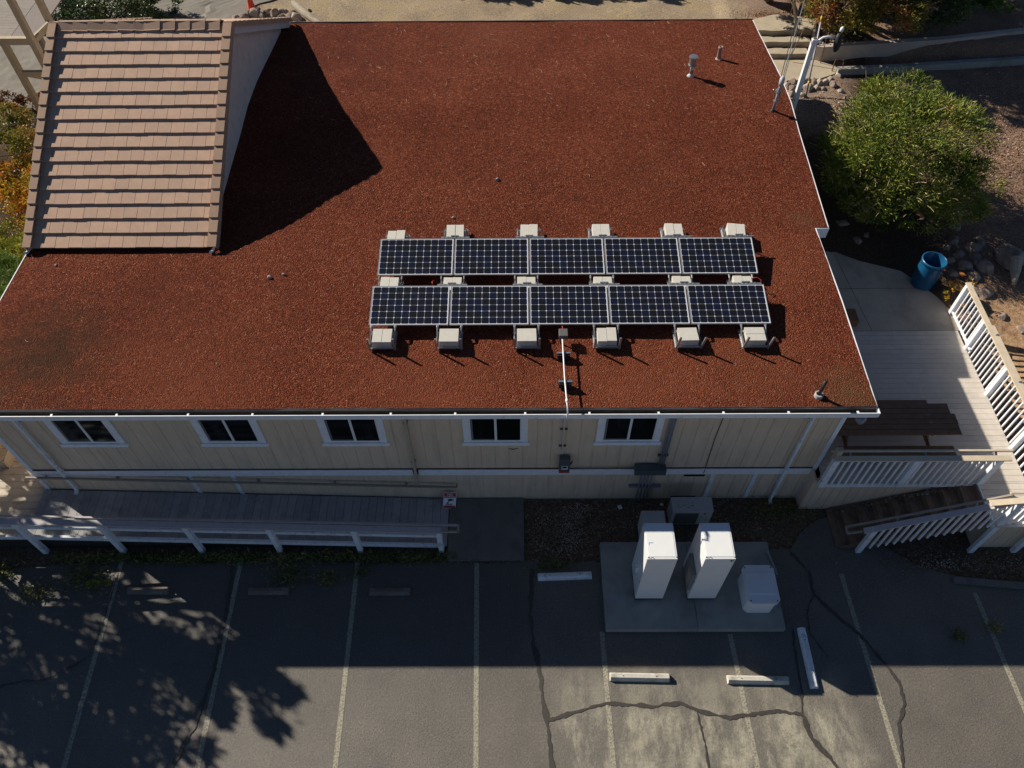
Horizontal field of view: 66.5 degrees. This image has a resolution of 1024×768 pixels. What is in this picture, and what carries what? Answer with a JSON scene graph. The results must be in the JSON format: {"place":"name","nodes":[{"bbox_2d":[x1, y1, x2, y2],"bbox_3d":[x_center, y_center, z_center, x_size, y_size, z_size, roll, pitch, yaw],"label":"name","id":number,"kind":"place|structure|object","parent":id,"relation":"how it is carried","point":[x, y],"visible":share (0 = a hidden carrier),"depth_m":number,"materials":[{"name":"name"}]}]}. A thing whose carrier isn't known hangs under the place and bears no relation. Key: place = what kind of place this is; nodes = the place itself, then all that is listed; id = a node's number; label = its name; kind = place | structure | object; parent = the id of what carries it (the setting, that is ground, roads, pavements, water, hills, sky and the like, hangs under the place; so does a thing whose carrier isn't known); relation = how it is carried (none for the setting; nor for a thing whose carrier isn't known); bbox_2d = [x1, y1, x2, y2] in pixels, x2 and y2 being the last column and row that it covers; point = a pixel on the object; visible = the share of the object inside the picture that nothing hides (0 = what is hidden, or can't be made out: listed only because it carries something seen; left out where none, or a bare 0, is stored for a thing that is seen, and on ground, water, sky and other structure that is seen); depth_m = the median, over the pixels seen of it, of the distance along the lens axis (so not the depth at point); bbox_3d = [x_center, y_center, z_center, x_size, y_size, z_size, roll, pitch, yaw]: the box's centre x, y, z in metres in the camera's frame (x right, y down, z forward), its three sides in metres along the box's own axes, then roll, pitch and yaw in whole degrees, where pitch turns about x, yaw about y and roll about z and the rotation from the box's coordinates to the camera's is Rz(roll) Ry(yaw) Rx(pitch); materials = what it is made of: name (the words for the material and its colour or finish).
{"place":"outdoors","nodes":[
{"label":"outdoors","id":0,"kind":"place"},
{"bbox_2d":[0,0,269,141],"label":"road","id":1,"kind":"structure","parent":0,"point":[10,81],"depth_m":27.91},
{"bbox_2d":[0,0,1023,581],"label":"ground","id":2,"kind":"structure","parent":0,"point":[902,248],"depth_m":22.24,"materials":[{"name":"soil"}]},
{"bbox_2d":[0,249,22,297],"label":"feathery shrub","id":3,"kind":"object","parent":2,"relation":"on","point":[12,269],"visible":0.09,"depth_m":20.09,"materials":[{"name":"green plant"}]},
{"bbox_2d":[0,215,26,285],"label":"yellow shrub","id":4,"kind":"object","parent":2,"relation":"on","point":[14,246],"visible":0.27,"depth_m":20.98,"materials":[{"name":"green plant"}]},
{"bbox_2d":[0,152,31,239],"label":"autumn shrub","id":5,"kind":"object","parent":2,"relation":"on","point":[8,186],"visible":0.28,"depth_m":21.93,"materials":[{"name":"orange plant"}]},
{"bbox_2d":[0,100,36,198],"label":"mixed shrub","id":6,"kind":"object","parent":2,"relation":"on","point":[17,137],"visible":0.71,"depth_m":22.79,"materials":[{"name":"green plant"}]},
{"bbox_2d":[0,90,39,117],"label":"red shrub","id":7,"kind":"object","parent":2,"relation":"on","point":[20,99],"visible":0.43,"depth_m":24.56,"materials":[{"name":"orange plant"}]},
{"bbox_2d":[0,445,46,547],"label":"entry landing","id":8,"kind":"object","parent":2,"relation":"on","point":[20,494],"visible":0.09,"depth_m":18.30,"materials":[{"name":"beige paint"}]},
{"bbox_2d":[0,442,14,468],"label":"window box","id":9,"kind":"object","parent":8,"relation":"on","point":[7,460],"visible":0.28,"depth_m":18.69,"materials":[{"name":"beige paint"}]},
{"bbox_2d":[0,0,61,111],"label":"timber tower","id":10,"kind":"structure","parent":2,"relation":"on","point":[23,22],"depth_m":23.06,"materials":[{"name":"wood"}]},
{"bbox_2d":[45,0,184,36],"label":"green shrub","id":11,"kind":"object","parent":2,"relation":"on","point":[93,9],"visible":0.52,"depth_m":26.55,"materials":[{"name":"green plant"}]},
{"bbox_2d":[0,475,458,553],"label":"access ramp","id":12,"kind":"structure","parent":2,"relation":"on","point":[120,521],"depth_m":17.99,"materials":[{"name":"white paint"}]},
{"bbox_2d":[290,0,319,21],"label":"fallen log","id":13,"kind":"object","parent":2,"relation":"on","point":[302,10],"visible":0.72,"depth_m":27.69,"materials":[{"name":"grey wood"}]},
{"bbox_2d":[0,17,880,503],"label":"office building","id":14,"kind":"structure","parent":2,"relation":"on","point":[178,165],"depth_m":18.12,"materials":[{"name":"gravel"}]},
{"bbox_2d":[43,420,128,446],"bbox_3d":[-8.991,0.958,16.336,1.440,1.275,0.065,0,53,0],"label":"window","id":15,"kind":"structure","parent":14,"relation":"in","point":[103,433],"depth_m":16.48,"materials":[{"name":"glass"}]},
{"bbox_2d":[189,420,268,446],"bbox_3d":[-5.958,0.945,16.319,1.440,1.275,0.065,0,53,0],"label":"window","id":16,"kind":"structure","parent":14,"relation":"in","point":[212,433],"depth_m":16.47,"materials":[{"name":"glass"}]},
{"bbox_2d":[316,419,389,445],"bbox_3d":[-3.354,0.934,16.304,1.440,1.275,0.065,0,53,0],"label":"window","id":17,"kind":"structure","parent":14,"relation":"in","point":[362,432],"depth_m":16.44,"materials":[{"name":"glass"}]},
{"bbox_2d":[366,325,397,349],"bbox_3d":[-2.684,-1.008,16.146,0.580,0.360,0.543,0,53,0],"label":"ballast rack","id":18,"kind":"object","parent":14,"relation":"on","point":[383,339],"visible":1,"depth_m":16.12,"materials":[{"name":"concrete"}]},
{"bbox_2d":[369,286,449,325],"bbox_3d":[-2.163,-1.662,16.541,1.655,0.039,1.000,0,61,0],"label":"solar panel","id":19,"kind":"object","parent":18,"relation":"on","point":[410,305],"visible":1,"depth_m":16.52,"materials":[{"name":"black glass"}]},
{"bbox_2d":[378,275,403,285],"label":"ballast rack","id":20,"kind":"object","parent":14,"relation":"on","point":[390,281],"visible":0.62,"depth_m":17.02,"materials":[{"name":"concrete"}]},
{"bbox_2d":[377,239,453,275],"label":"solar panel","id":21,"kind":"object","parent":20,"relation":"on","point":[416,257],"visible":1,"depth_m":17.43,"materials":[{"name":"black glass"}]},
{"bbox_2d":[434,325,463,349],"bbox_3d":[-1.304,-1.014,16.138,0.580,0.360,0.543,0,53,0],"label":"ballast rack","id":22,"kind":"object","parent":14,"relation":"on","point":[450,339],"visible":1,"depth_m":16.11,"materials":[{"name":"concrete"}]},
{"bbox_2d":[449,285,528,325],"bbox_3d":[-0.481,-1.669,16.531,1.655,0.039,1.000,0,61,0],"label":"solar panel","id":23,"kind":"object","parent":22,"relation":"on","point":[487,305],"visible":1,"depth_m":16.51,"materials":[{"name":"black glass"}]},
{"bbox_2d":[437,275,466,298],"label":"ballast rack","id":24,"kind":"object","parent":14,"relation":"on","point":[452,281],"visible":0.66,"depth_m":16.99,"materials":[{"name":"concrete"}]},
{"bbox_2d":[454,238,528,275],"bbox_3d":[-0.460,-2.846,17.444,1.655,0.039,1.000,0,62,0],"label":"solar panel","id":25,"kind":"object","parent":24,"relation":"on","point":[487,256],"visible":1,"depth_m":17.42,"materials":[{"name":"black glass"}]},
{"bbox_2d":[441,225,469,244],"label":"ballast rack","id":26,"kind":"object","parent":14,"relation":"on","point":[454,232],"visible":0.76,"depth_m":17.95,"materials":[{"name":"concrete"}]},
{"bbox_2d":[462,419,529,445],"bbox_3d":[-0.349,0.922,16.287,1.440,1.275,0.065,0,53,0],"label":"window","id":27,"kind":"structure","parent":14,"relation":"in","point":[476,432],"depth_m":16.44,"materials":[{"name":"glass"}]},
{"bbox_2d":[513,324,540,349],"bbox_3d":[0.306,-1.021,16.129,0.580,0.360,0.543,0,53,0],"label":"ballast rack","id":28,"kind":"object","parent":14,"relation":"on","point":[526,338],"visible":1,"depth_m":16.11,"materials":[{"name":"concrete"}]},
{"bbox_2d":[529,285,608,324],"bbox_3d":[1.201,-1.676,16.521,1.655,0.039,1.000,0,61,0],"label":"solar panel","id":29,"kind":"object","parent":28,"relation":"on","point":[568,304],"visible":1,"depth_m":16.50,"materials":[{"name":"blue glass"}]},
{"bbox_2d":[513,275,541,297],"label":"ballast rack","id":30,"kind":"object","parent":14,"relation":"on","point":[528,281],"visible":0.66,"depth_m":16.99,"materials":[{"name":"concrete"}]},
{"bbox_2d":[529,238,604,274],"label":"solar panel","id":31,"kind":"object","parent":30,"relation":"on","point":[566,256],"visible":1,"depth_m":17.41,"materials":[{"name":"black glass"}]},
{"bbox_2d":[516,224,543,244],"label":"ballast rack","id":32,"kind":"object","parent":14,"relation":"on","point":[529,231],"visible":0.73,"depth_m":17.94,"materials":[{"name":"concrete"}]},
{"bbox_2d":[557,338,571,452],"bbox_3d":[1.064,0.426,16.408,0.280,2.226,1.787,0,53,0],"label":"roof conduit","id":33,"kind":"object","parent":14,"relation":"attached to","point":[563,355],"visible":0.9,"depth_m":15.79,"materials":[{"name":"white metal"}]},
{"bbox_2d":[558,455,572,472],"bbox_3d":[1.194,1.787,17.321,0.299,0.570,0.126,0,53,0],"label":"disconnect box","id":34,"kind":"object","parent":14,"relation":"attached to","point":[564,463],"visible":1,"depth_m":17.21,"materials":[{"name":"grey metal"}]},
{"bbox_2d":[587,224,616,243],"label":"ballast rack","id":35,"kind":"object","parent":14,"relation":"on","point":[603,231],"visible":0.67,"depth_m":17.94,"materials":[{"name":"concrete"}]},
{"bbox_2d":[588,275,619,297],"bbox_3d":[1.996,-2.191,16.999,0.640,0.350,0.589,0,53,0],"label":"ballast rack","id":36,"kind":"object","parent":14,"relation":"on","point":[607,281],"visible":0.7,"depth_m":16.98,"materials":[{"name":"concrete"}]},
{"bbox_2d":[604,237,681,274],"bbox_3d":[2.904,-2.860,17.424,1.655,0.039,1.000,0,62,0],"label":"solar panel","id":37,"kind":"object","parent":36,"relation":"on","point":[643,256],"visible":1,"depth_m":17.40,"materials":[{"name":"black glass"}]},
{"bbox_2d":[591,324,621,348],"bbox_3d":[1.956,-1.028,16.120,0.580,0.360,0.543,0,53,0],"label":"ballast rack","id":38,"kind":"object","parent":14,"relation":"on","point":[605,337],"visible":1,"depth_m":16.09,"materials":[{"name":"concrete"}]},
{"bbox_2d":[608,285,689,324],"bbox_3d":[2.883,-1.683,16.511,1.655,0.039,1.000,0,61,0],"label":"solar panel","id":39,"kind":"object","parent":38,"relation":"on","point":[648,304],"visible":1,"depth_m":16.48,"materials":[{"name":"blue glass"}]},
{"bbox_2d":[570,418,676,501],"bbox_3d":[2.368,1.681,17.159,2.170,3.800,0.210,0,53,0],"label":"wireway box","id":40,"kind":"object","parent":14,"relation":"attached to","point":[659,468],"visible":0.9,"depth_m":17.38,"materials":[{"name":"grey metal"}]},
{"bbox_2d":[593,418,664,444],"bbox_3d":[2.464,0.910,16.270,1.440,1.275,0.065,0,53,0],"label":"window","id":41,"kind":"structure","parent":14,"relation":"in","point":[621,431],"depth_m":16.41,"materials":[{"name":"glass"}]},
{"bbox_2d":[659,223,691,243],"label":"ballast rack","id":42,"kind":"object","parent":14,"relation":"on","point":[672,230],"visible":0.71,"depth_m":17.94,"materials":[{"name":"concrete"}]},
{"bbox_2d":[666,274,699,297],"bbox_3d":[3.716,-2.198,16.989,0.640,0.350,0.589,0,53,0],"label":"ballast rack","id":43,"kind":"object","parent":14,"relation":"on","point":[682,280],"visible":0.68,"depth_m":16.98,"materials":[{"name":"concrete"}]},
{"bbox_2d":[678,237,757,274],"bbox_3d":[4.586,-2.867,17.415,1.655,0.039,1.000,0,62,0],"label":"solar panel","id":44,"kind":"object","parent":43,"relation":"on","point":[717,255],"visible":1,"depth_m":17.39,"materials":[{"name":"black glass"}]},
{"bbox_2d":[672,324,706,348],"bbox_3d":[3.654,-1.035,16.109,0.615,0.363,0.543,0,53,0],"label":"ballast rack","id":45,"kind":"object","parent":14,"relation":"on","point":[686,338],"visible":1,"depth_m":16.09,"materials":[{"name":"concrete"}]},
{"bbox_2d":[719,223,753,236],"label":"ballast rack","id":46,"kind":"object","parent":14,"relation":"on","point":[734,230],"visible":0.74,"depth_m":17.93,"materials":[{"name":"concrete"}]},
{"bbox_2d":[726,274,761,283],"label":"ballast rack","id":47,"kind":"object","parent":14,"relation":"on","point":[741,280],"visible":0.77,"depth_m":16.97,"materials":[{"name":"concrete"}]},
{"bbox_2d":[738,323,775,348],"bbox_3d":[5.034,-1.041,16.101,0.615,0.363,0.543,0,53,0],"label":"ballast rack","id":48,"kind":"object","parent":14,"relation":"on","point":[752,337],"visible":1,"depth_m":16.09,"materials":[{"name":"concrete"}]},
{"bbox_2d":[686,284,770,324],"bbox_3d":[4.565,-1.690,16.502,1.655,0.039,1.000,0,61,0],"label":"solar panel","id":49,"kind":"object","parent":48,"relation":"on","point":[727,303],"visible":1,"depth_m":16.48,"materials":[{"name":"blue glass"}]},
{"bbox_2d":[447,498,523,561],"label":"ramp foot slab","id":50,"kind":"structure","parent":2,"relation":"on","point":[491,529],"depth_m":18.20,"materials":[{"name":"concrete"}]},
{"bbox_2d":[443,492,455,507],"bbox_3d":[-1.474,2.759,18.453,0.300,0.440,0.056,1,25,-8],"label":"warning sign","id":51,"kind":"object","parent":50,"relation":"on","point":[449,500],"visible":1,"depth_m":18.45,"materials":[{"name":"white metal"}]},
{"bbox_2d":[0,495,1005,645],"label":"weeds","id":52,"kind":"object","parent":2,"relation":"on","point":[122,558],"visible":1,"depth_m":17.77,"materials":[{"name":"green plant"}]},
{"bbox_2d":[0,517,1023,767],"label":"parking lot","id":53,"kind":"structure","parent":2,"relation":"on","point":[408,693],"depth_m":16.30,"materials":[{"name":"asphalt"}]},
{"bbox_2d":[0,569,118,686],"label":"tar seam","id":54,"kind":"object","parent":53,"relation":"on","point":[70,666],"visible":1,"depth_m":16.48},
{"bbox_2d":[61,561,123,767],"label":"parking line","id":55,"kind":"object","parent":53,"relation":"on","point":[82,701],"visible":1,"depth_m":16.31,"materials":[{"name":"paint"}]},
{"bbox_2d":[127,586,170,594],"bbox_3d":[-8.104,4.584,17.373,0.920,0.118,0.170,0,53,0],"label":"wheel stop","id":56,"kind":"object","parent":53,"relation":"on","point":[150,590],"visible":1,"depth_m":17.33,"materials":[{"name":"grey concrete"}]},
{"bbox_2d":[169,563,233,767],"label":"tar seam","id":57,"kind":"object","parent":53,"relation":"on","point":[191,730],"visible":1,"depth_m":16.28,"materials":[{"name":"asphalt"}]},
{"bbox_2d":[195,558,243,767],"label":"parking line","id":58,"kind":"object","parent":53,"relation":"on","point":[214,687],"visible":1,"depth_m":16.35,"materials":[{"name":"paint"}]},
{"bbox_2d":[248,587,289,594],"bbox_3d":[-5.414,4.589,17.345,0.900,0.118,0.170,0,53,0],"label":"wheel stop","id":59,"kind":"object","parent":53,"relation":"on","point":[267,590],"visible":1,"depth_m":17.30,"materials":[{"name":"grey concrete"}]},
{"bbox_2d":[333,560,359,767],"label":"parking line","id":60,"kind":"object","parent":53,"relation":"on","point":[344,685],"visible":1,"depth_m":16.31,"materials":[{"name":"paint"}]},
{"bbox_2d":[369,587,410,595],"bbox_3d":[-2.714,4.594,17.318,0.920,0.118,0.170,0,53,0],"label":"wheel stop","id":61,"kind":"object","parent":53,"relation":"on","point":[390,591],"visible":1,"depth_m":17.28,"materials":[{"name":"grey concrete"}]},
{"bbox_2d":[473,562,478,767],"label":"parking line","id":62,"kind":"object","parent":53,"relation":"on","point":[476,681],"visible":1,"depth_m":16.32,"materials":[{"name":"paint"}]},
{"bbox_2d":[528,569,554,767],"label":"tar seam","id":63,"kind":"object","parent":53,"relation":"on","point":[545,711],"visible":1,"depth_m":16.33,"materials":[{"name":"asphalt"}]},
{"bbox_2d":[537,571,591,580],"bbox_3d":[1.186,4.298,17.505,1.220,0.118,0.170,-2,53,-1],"label":"wheel stop","id":64,"kind":"object","parent":53,"relation":"on","point":[584,575],"visible":1,"depth_m":17.46,"materials":[{"name":"white paint"}]},
{"bbox_2d":[600,632,615,767],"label":"parking line","id":65,"kind":"object","parent":53,"relation":"on","point":[608,707],"visible":1,"depth_m":15.93,"materials":[{"name":"paint"}]},
{"bbox_2d":[609,672,669,681],"bbox_3d":[2.646,6.067,16.164,1.240,0.118,0.170,1,53,1],"label":"wheel stop","id":66,"kind":"object","parent":53,"relation":"on","point":[641,677],"visible":1,"depth_m":16.12,"materials":[{"name":"white concrete"}]},
{"bbox_2d":[599,542,785,631],"bbox_3d":[3.931,4.488,17.351,3.830,0.200,2.030,0,53,0],"label":"equipment pad","id":67,"kind":"object","parent":53,"relation":"on","point":[674,609],"visible":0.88,"depth_m":17.00,"materials":[{"name":"grey concrete"}]},
{"bbox_2d":[632,523,677,598],"bbox_3d":[2.946,3.757,16.439,0.657,2.151,0.785,0,53,0],"label":"battery cabinet","id":68,"kind":"object","parent":67,"relation":"on","point":[655,559],"visible":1,"depth_m":15.81,"materials":[{"name":"white metal"}]},
{"bbox_2d":[683,523,735,598],"bbox_3d":[4.075,3.753,16.431,0.689,2.151,0.788,0,53,0],"label":"battery cabinet","id":69,"kind":"object","parent":67,"relation":"on","point":[710,559],"visible":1,"depth_m":15.82,"materials":[{"name":"white metal"}]},
{"bbox_2d":[737,565,779,612],"bbox_3d":[5.313,4.438,16.871,0.680,0.606,0.865,0,53,0],"label":"lidded box","id":70,"kind":"object","parent":67,"relation":"on","point":[758,589],"visible":1,"depth_m":16.66,"materials":[{"name":"white plastic"}]},
{"bbox_2d":[546,701,838,767],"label":"tar seam","id":71,"kind":"object","parent":53,"relation":"on","point":[821,748],"visible":1,"depth_m":15.77,"materials":[{"name":"asphalt"}]},
{"bbox_2d":[728,634,759,767],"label":"parking line","id":72,"kind":"object","parent":53,"relation":"on","point":[744,705],"visible":1,"depth_m":15.88,"materials":[{"name":"paint"}]},
{"bbox_2d":[726,675,789,684],"bbox_3d":[5.086,6.105,16.114,1.270,0.118,0.170,1,53,1],"label":"wheel stop","id":73,"kind":"object","parent":53,"relation":"on","point":[758,680],"visible":1,"depth_m":16.07,"materials":[{"name":"white concrete"}]},
{"bbox_2d":[797,627,818,688],"bbox_3d":[6.216,5.732,16.384,0.170,0.118,1.260,0,53,0],"label":"wheel stop","id":74,"kind":"object","parent":53,"relation":"on","point":[808,660],"visible":1,"depth_m":16.33,"materials":[{"name":"white paint"}]},
{"bbox_2d":[790,552,905,767],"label":"tar seam","id":75,"kind":"object","parent":53,"relation":"on","point":[897,680],"visible":1,"depth_m":16.44,"materials":[{"name":"asphalt"}]},
{"bbox_2d":[839,574,901,767],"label":"parking line","id":76,"kind":"object","parent":53,"relation":"on","point":[875,685],"visible":1,"depth_m":16.18,"materials":[{"name":"paint"}]},
{"bbox_2d":[826,484,1013,552],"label":"deck stairs","id":77,"kind":"structure","parent":53,"relation":"on","point":[859,529],"depth_m":17.46,"materials":[{"name":"white paint"}]},
{"bbox_2d":[837,485,962,512],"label":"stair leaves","id":78,"kind":"object","parent":77,"relation":"on","point":[925,492],"visible":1,"depth_m":17.87,"materials":[{"name":"brown plant"}]},
{"bbox_2d":[952,576,1023,589],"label":"bed kerb","id":79,"kind":"structure","parent":53,"relation":"on","point":[988,583],"depth_m":17.33,"materials":[{"name":"concrete"}]},
{"bbox_2d":[973,592,1023,712],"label":"parking line","id":80,"kind":"object","parent":53,"relation":"on","point":[1002,657],"visible":1,"depth_m":16.45,"materials":[{"name":"paint"}]},
{"bbox_2d":[638,511,665,536],"bbox_3d":[3.184,3.247,17.846,0.520,0.790,0.370,0,53,0],"label":"outdoor unit","id":81,"kind":"object","parent":2,"relation":"on","point":[652,516],"visible":0.42,"depth_m":17.57,"materials":[{"name":"grey metal"}]},
{"bbox_2d":[667,497,713,524],"bbox_3d":[4.104,2.954,18.040,0.926,0.738,0.375,0,53,0],"label":"outdoor unit","id":82,"kind":"object","parent":2,"relation":"on","point":[689,510],"visible":0.91,"depth_m":17.79,"materials":[{"name":"grey metal"}]},
{"bbox_2d":[442,497,1023,586],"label":"leaf litter","id":83,"kind":"object","parent":2,"relation":"on","point":[562,535],"visible":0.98,"depth_m":18.13,"materials":[{"name":"plant"}]},
{"bbox_2d":[753,14,818,35],"bbox_3d":[9.371,-12.329,26.798,2.120,0.190,1.079,0,53,0],"label":"step","id":84,"kind":"object","parent":2,"relation":"on","point":[777,25],"visible":0.82,"depth_m":26.59,"materials":[{"name":"beige concrete"}]},
{"bbox_2d":[761,35,810,46],"bbox_3d":[9.242,-11.613,26.448,1.620,0.190,0.425,0,53,0],"label":"step","id":85,"kind":"object","parent":2,"relation":"on","point":[780,41],"visible":0.82,"depth_m":26.34,"materials":[{"name":"beige concrete"}]},
{"bbox_2d":[792,26,843,111],"bbox_3d":[8.298,-7.950,21.948,0.783,4.222,0.321,0,53,0],"label":"lamp post","id":86,"kind":"object","parent":2,"relation":"on","point":[837,38],"visible":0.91,"depth_m":20.86,"materials":[{"name":"metal"}]},
{"bbox_2d":[797,0,933,35],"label":"autumn tree","id":87,"kind":"object","parent":2,"relation":"on","point":[860,13],"visible":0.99,"depth_m":24.59,"materials":[{"name":"orange plant"}]},
{"bbox_2d":[825,251,960,333],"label":"patio slab","id":88,"kind":"structure","parent":2,"relation":"on","point":[896,300],"depth_m":20.68,"materials":[{"name":"concrete"}]},
{"bbox_2d":[911,251,947,290],"bbox_3d":[11.035,-2.978,20.686,0.648,0.879,0.648,0,53,0],"label":"blue barrel","id":89,"kind":"object","parent":88,"relation":"on","point":[929,269],"visible":1,"depth_m":20.55,"materials":[{"name":"plastic"}]},
{"bbox_2d":[795,65,1023,317],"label":"mulch chips","id":90,"kind":"object","parent":2,"relation":"on","point":[971,141],"visible":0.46,"depth_m":24.08,"materials":[{"name":"wood"}]},
{"bbox_2d":[796,282,1023,552],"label":"wooden deck","id":91,"kind":"structure","parent":2,"relation":"on","point":[933,366],"depth_m":18.06,"materials":[{"name":"white paint"}]},
{"bbox_2d":[837,400,961,455],"bbox_3d":[8.599,1.035,17.795,2.769,0.766,1.528,0,53,0],"label":"picnic table","id":92,"kind":"object","parent":91,"relation":"on","point":[924,418],"visible":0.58,"depth_m":17.42,"materials":[{"name":"brown wood"}]},
{"bbox_2d":[811,67,1014,236],"bbox_3d":[10.884,-6.497,21.598,5.175,3.305,5.074,0,53,0],"label":"round bush","id":93,"kind":"object","parent":2,"relation":"on","point":[898,166],"visible":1,"depth_m":20.97,"materials":[{"name":"green plant"}]},
{"bbox_2d":[811,25,1023,61],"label":"retaining wall","id":94,"kind":"structure","parent":2,"relation":"on","point":[861,49],"depth_m":25.82,"materials":[{"name":"concrete"}]},
{"bbox_2d":[835,56,1023,74],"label":"kerb","id":95,"kind":"structure","parent":2,"relation":"on","point":[942,65],"depth_m":25.66,"materials":[{"name":"grey concrete"}]},
{"bbox_2d":[880,0,982,33],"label":"dark tree","id":96,"kind":"object","parent":2,"relation":"on","point":[936,17],"visible":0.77,"depth_m":25.09,"materials":[{"name":"green plant"}]},
{"bbox_2d":[942,272,977,307],"bbox_3d":[11.692,-2.386,20.508,0.843,0.745,0.918,-23,56,-16],"label":"leafy weed","id":97,"kind":"object","parent":2,"relation":"on","point":[953,284],"visible":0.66,"depth_m":20.47,"materials":[{"name":"yellow plant"}]},
{"bbox_2d":[973,259,993,274],"bbox_3d":[12.922,-3.209,21.372,0.560,0.378,0.394,18,55,13],"label":"rock","id":98,"kind":"object","parent":2,"relation":"on","point":[983,266],"visible":1,"depth_m":21.26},
{"bbox_2d":[968,0,1015,12],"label":"corner shrub","id":99,"kind":"object","parent":2,"relation":"on","point":[992,5],"visible":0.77,"depth_m":26.41,"materials":[{"name":"green plant"}]},
{"bbox_2d":[994,243,1023,269],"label":"rock","id":100,"kind":"object","parent":2,"relation":"on","point":[1005,253],"visible":0.85,"depth_m":21.30,"materials":[{"name":"stone"}]},
{"bbox_2d":[1010,256,1023,284],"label":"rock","id":101,"kind":"object","parent":2,"relation":"on","point":[1016,262],"visible":1,"depth_m":20.91,"materials":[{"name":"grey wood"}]},
{"bbox_2d":[730,6,839,85],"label":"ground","id":102,"kind":"structure","parent":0,"point":[781,53],"depth_m":26.21,"materials":[{"name":"concrete"}]},
{"bbox_2d":[773,60,835,82],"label":"path","id":103,"kind":"structure","parent":0,"point":[822,69],"depth_m":25.78,"materials":[{"name":"beige concrete"}]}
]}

